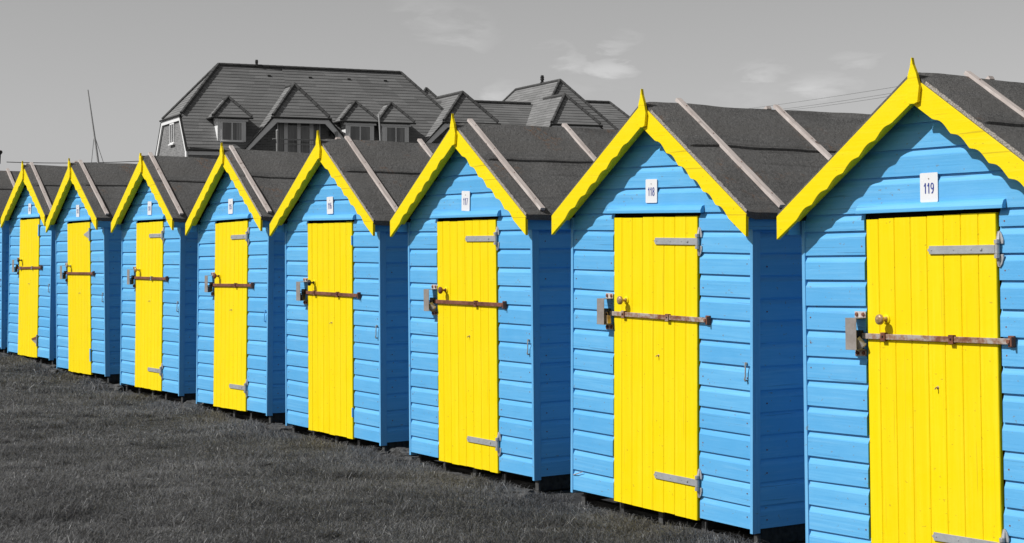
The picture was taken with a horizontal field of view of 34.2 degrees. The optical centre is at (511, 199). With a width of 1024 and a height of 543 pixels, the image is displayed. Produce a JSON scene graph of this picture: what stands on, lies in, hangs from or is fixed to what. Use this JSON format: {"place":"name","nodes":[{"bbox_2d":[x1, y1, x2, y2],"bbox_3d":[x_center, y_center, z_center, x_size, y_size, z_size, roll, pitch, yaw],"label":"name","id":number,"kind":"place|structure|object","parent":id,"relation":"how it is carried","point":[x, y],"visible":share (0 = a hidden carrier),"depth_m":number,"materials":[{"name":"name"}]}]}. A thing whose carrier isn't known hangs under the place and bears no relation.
{"place":"outdoors","nodes":[
{"label":"outdoors","id":0,"kind":"place"},
{"bbox_2d":[0,352,805,542],"bbox_3d":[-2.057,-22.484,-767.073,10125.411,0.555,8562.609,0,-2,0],"label":"ground","id":1,"kind":"structure","parent":0,"point":[566,491],"depth_m":11.93,"materials":[{"name":"plant"}]},
{"bbox_2d":[0,168,19,354],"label":"beach hut","id":2,"kind":"object","parent":1,"relation":"on","point":[8,178],"visible":0.11,"depth_m":23.85,"materials":[{"name":"blue paint"}]},
{"bbox_2d":[1,161,67,364],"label":"beach hut","id":3,"kind":"object","parent":1,"relation":"on","point":[31,290],"visible":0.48,"depth_m":22.54,"materials":[{"name":"blue paint"}]},
{"bbox_2d":[17,219,40,357],"bbox_3d":[-6.599,1.192,22.619,0.092,1.867,0.858,2,-2,-34],"label":"door","id":4,"kind":"structure","parent":3,"relation":"in","point":[29,255],"depth_m":22.61,"materials":[{"name":"yellow paint"}]},
{"bbox_2d":[41,364,60,370],"bbox_3d":[-6.012,2.216,21.653,0.368,0.161,0.210,1,-4,40],"label":"stone","id":5,"kind":"object","parent":1,"relation":"on","point":[46,366],"visible":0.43,"depth_m":21.60,"materials":[{"name":"grey stone"}]},
{"bbox_2d":[49,369,60,374],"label":"stone","id":6,"kind":"object","parent":1,"relation":"on","point":[55,371],"visible":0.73,"depth_m":21.20,"materials":[{"name":"grey stone"}]},
{"bbox_2d":[46,158,136,383],"bbox_3d":[-4.498,0.956,21.308,2.408,2.944,1.937,0,-2,-33],"label":"beach hut","id":7,"kind":"object","parent":1,"relation":"on","point":[87,201],"visible":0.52,"depth_m":20.52,"materials":[{"name":"blue paint"}]},
{"bbox_2d":[66,222,92,374],"bbox_3d":[-5.410,1.216,20.704,0.092,1.874,0.863,0,-2,-33],"label":"door","id":8,"kind":"structure","parent":7,"relation":"in","point":[80,339],"depth_m":20.70,"materials":[{"name":"yellow paint"}]},
{"bbox_2d":[87,90,103,162],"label":"mast","id":9,"kind":"object","parent":1,"relation":"on","point":[96,149],"visible":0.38,"depth_m":60.08,"materials":[{"name":"grey metal"}]},
{"bbox_2d":[109,387,124,392],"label":"stone","id":10,"kind":"object","parent":1,"relation":"on","point":[118,389],"visible":0.46,"depth_m":19.06,"materials":[{"name":"grey stone"}]},
{"bbox_2d":[107,384,126,389],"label":"stone","id":11,"kind":"object","parent":1,"relation":"on","point":[116,385],"visible":0.48,"depth_m":19.34,"materials":[{"name":"grey stone"}]},
{"bbox_2d":[111,152,216,402],"bbox_3d":[-3.123,0.951,19.035,2.408,2.919,1.947,2,-3,-32],"label":"beach hut","id":12,"kind":"object","parent":1,"relation":"on","point":[159,267],"visible":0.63,"depth_m":18.28,"materials":[{"name":"blue paint"}]},
{"bbox_2d":[134,221,164,390],"bbox_3d":[-4.045,1.169,18.428,0.092,1.854,0.873,2,-3,-32],"label":"door","id":13,"kind":"structure","parent":12,"relation":"in","point":[150,239],"depth_m":18.43,"materials":[{"name":"yellow paint"}]},
{"bbox_2d":[181,403,198,411],"bbox_3d":[-3.324,2.183,17.206,0.149,0.121,0.363,-5,6,-32],"label":"stone","id":14,"kind":"object","parent":1,"relation":"on","point":[188,405],"visible":0.51,"depth_m":17.20,"materials":[{"name":"grey stone"}]},
{"bbox_2d":[181,400,203,407],"bbox_3d":[-3.361,2.177,17.499,0.304,0.135,0.156,0,0,29],"label":"stone","id":15,"kind":"object","parent":1,"relation":"on","point":[193,402],"visible":0.21,"depth_m":17.44,"materials":[{"name":"grey stone"}]},
{"bbox_2d":[185,143,309,424],"bbox_3d":[-1.895,0.926,17.149,2.408,2.929,1.963,2,-3,-32],"label":"beach hut","id":16,"kind":"object","parent":1,"relation":"on","point":[240,363],"visible":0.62,"depth_m":16.43,"materials":[{"name":"blue paint"}]},
{"bbox_2d":[213,220,249,410],"bbox_3d":[-2.818,1.145,16.551,0.092,1.865,0.873,2,-3,-32],"label":"door","id":17,"kind":"structure","parent":16,"relation":"in","point":[232,240],"depth_m":16.55,"materials":[{"name":"yellow paint"}]},
{"bbox_2d":[266,425,297,431],"bbox_3d":[-2.145,2.150,15.464,0.356,0.114,0.154,-4,-1,33],"label":"stone","id":18,"kind":"object","parent":1,"relation":"on","point":[285,428],"visible":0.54,"depth_m":15.41,"materials":[{"name":"grey stone"}]},
{"bbox_2d":[155,60,500,157],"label":"tiled house","id":19,"kind":"structure","parent":1,"relation":"on","point":[261,107],"depth_m":100.17,"materials":[{"name":"grey tile"}]},
{"bbox_2d":[168,123,174,145],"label":"gable window","id":20,"kind":"structure","parent":19,"relation":"in","point":[172,126],"depth_m":98.81,"materials":[{"name":"white plastic"}]},
{"bbox_2d":[277,122,319,152],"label":"french door","id":21,"kind":"structure","parent":19,"relation":"in","point":[286,130],"depth_m":98.93,"materials":[{"name":"grey glass"}]},
{"bbox_2d":[378,114,380,140],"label":"slim pole","id":22,"kind":"object","parent":19,"relation":"attached to","point":[379,127],"visible":0.21,"depth_m":45.07,"materials":[{"name":"grey"}]},
{"bbox_2d":[270,130,439,451],"bbox_3d":[-0.708,0.873,15.214,2.408,2.951,1.985,0,-1,-34],"label":"beach hut","id":23,"kind":"object","parent":1,"relation":"on","point":[346,327],"visible":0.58,"depth_m":14.45,"materials":[{"name":"blue paint"}]},
{"bbox_2d":[307,222,354,438],"bbox_3d":[-1.621,1.128,14.605,0.092,1.864,0.849,0,-1,-34],"label":"door","id":24,"kind":"structure","parent":23,"relation":"in","point":[331,342],"depth_m":14.59,"materials":[{"name":"yellow paint"}]},
{"bbox_2d":[384,456,423,462],"bbox_3d":[-0.884,2.119,13.419,0.359,0.093,0.165,-4,-1,5],"label":"stone","id":25,"kind":"object","parent":1,"relation":"on","point":[408,457],"visible":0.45,"depth_m":13.37,"materials":[{"name":"grey stone"}]},
{"bbox_2d":[390,447,418,456],"bbox_3d":[-0.892,2.102,13.701,0.188,0.129,0.283,4,-9,-44],"label":"stone","id":26,"kind":"object","parent":1,"relation":"on","point":[400,451],"visible":0.38,"depth_m":13.64,"materials":[{"name":"grey stone"}]},
{"bbox_2d":[390,114,618,491],"bbox_3d":[0.554,0.829,13.184,2.408,2.947,1.980,0,-2,-33],"label":"beach hut","id":27,"kind":"object","parent":1,"relation":"on","point":[489,295],"visible":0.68,"depth_m":12.41,"materials":[{"name":"blue paint"}]},
{"bbox_2d":[437,219,500,472],"bbox_3d":[-0.351,1.084,12.568,0.092,1.867,0.894,0,-2,-33],"label":"door","id":28,"kind":"structure","parent":27,"relation":"in","point":[467,250],"depth_m":12.57,"materials":[{"name":"yellow paint"}]},
{"bbox_2d":[503,489,539,498],"bbox_3d":[0.064,2.101,11.794,0.285,0.095,0.177,-6,-8,39],"label":"stone","id":29,"kind":"object","parent":1,"relation":"on","point":[519,491],"visible":0.46,"depth_m":11.72,"materials":[{"name":"grey stone"}]},
{"bbox_2d":[423,75,629,128],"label":"tiled house","id":30,"kind":"structure","parent":1,"relation":"on","point":[554,103],"depth_m":107.35,"materials":[{"name":"grey tile"}]},
{"bbox_2d":[552,89,870,542],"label":"beach hut","id":31,"kind":"object","parent":1,"relation":"on","point":[687,391],"visible":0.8,"depth_m":10.35,"materials":[{"name":"blue paint"}]},
{"bbox_2d":[614,216,702,519],"bbox_3d":[0.894,1.035,10.505,0.092,1.861,0.889,1,-1,-33],"label":"door","id":32,"kind":"structure","parent":31,"relation":"in","point":[657,259],"depth_m":10.50,"materials":[{"name":"yellow paint"}]},
{"bbox_2d":[777,57,1023,542],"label":"beach hut","id":33,"kind":"object","parent":1,"relation":"on","point":[901,212],"visible":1,"depth_m":8.57,"materials":[{"name":"blue paint"}]},
{"bbox_2d":[866,212,1009,542],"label":"door","id":34,"kind":"structure","parent":33,"relation":"in","point":[935,408],"depth_m":8.47,"materials":[{"name":"yellow paint"}]},
{"bbox_3d":[7.579,0.052,30.013,0.247,4.399,0.260,0,-2,0],"label":"telegraph pole","id":35,"kind":"object","parent":1,"relation":"on","visible":0},
{"bbox_2d":[756,87,892,107],"bbox_3d":[7.157,-2.730,47.708,0.006,2.278,35.210,0,-2,-1],"label":"overhead cable","id":36,"kind":"object","parent":35,"relation":"attached to","point":[827,97],"visible":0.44,"depth_m":38.17,"materials":[{"name":"grey plastic"}]},
{"bbox_2d":[786,93,890,108],"bbox_3d":[7.398,-2.663,47.706,0.006,2.343,35.202,0,-2,-1],"label":"overhead cable","id":37,"kind":"object","parent":35,"relation":"attached to","point":[838,101],"visible":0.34,"depth_m":37.82,"materials":[{"name":"grey plastic"}]},
{"bbox_2d":[0,0,1023,170],"label":"sky","id":38,"kind":"structure","parent":0,"point":[135,60],"materials":[{"name":"grey"}]},
{"bbox_2d":[551,501,577,506],"bbox_3d":[0.350,2.095,11.360,0.093,0.058,0.258,2,-3,-45],"label":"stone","id":39,"kind":"object","parent":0,"point":[563,504],"visible":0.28,"depth_m":11.35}
]}

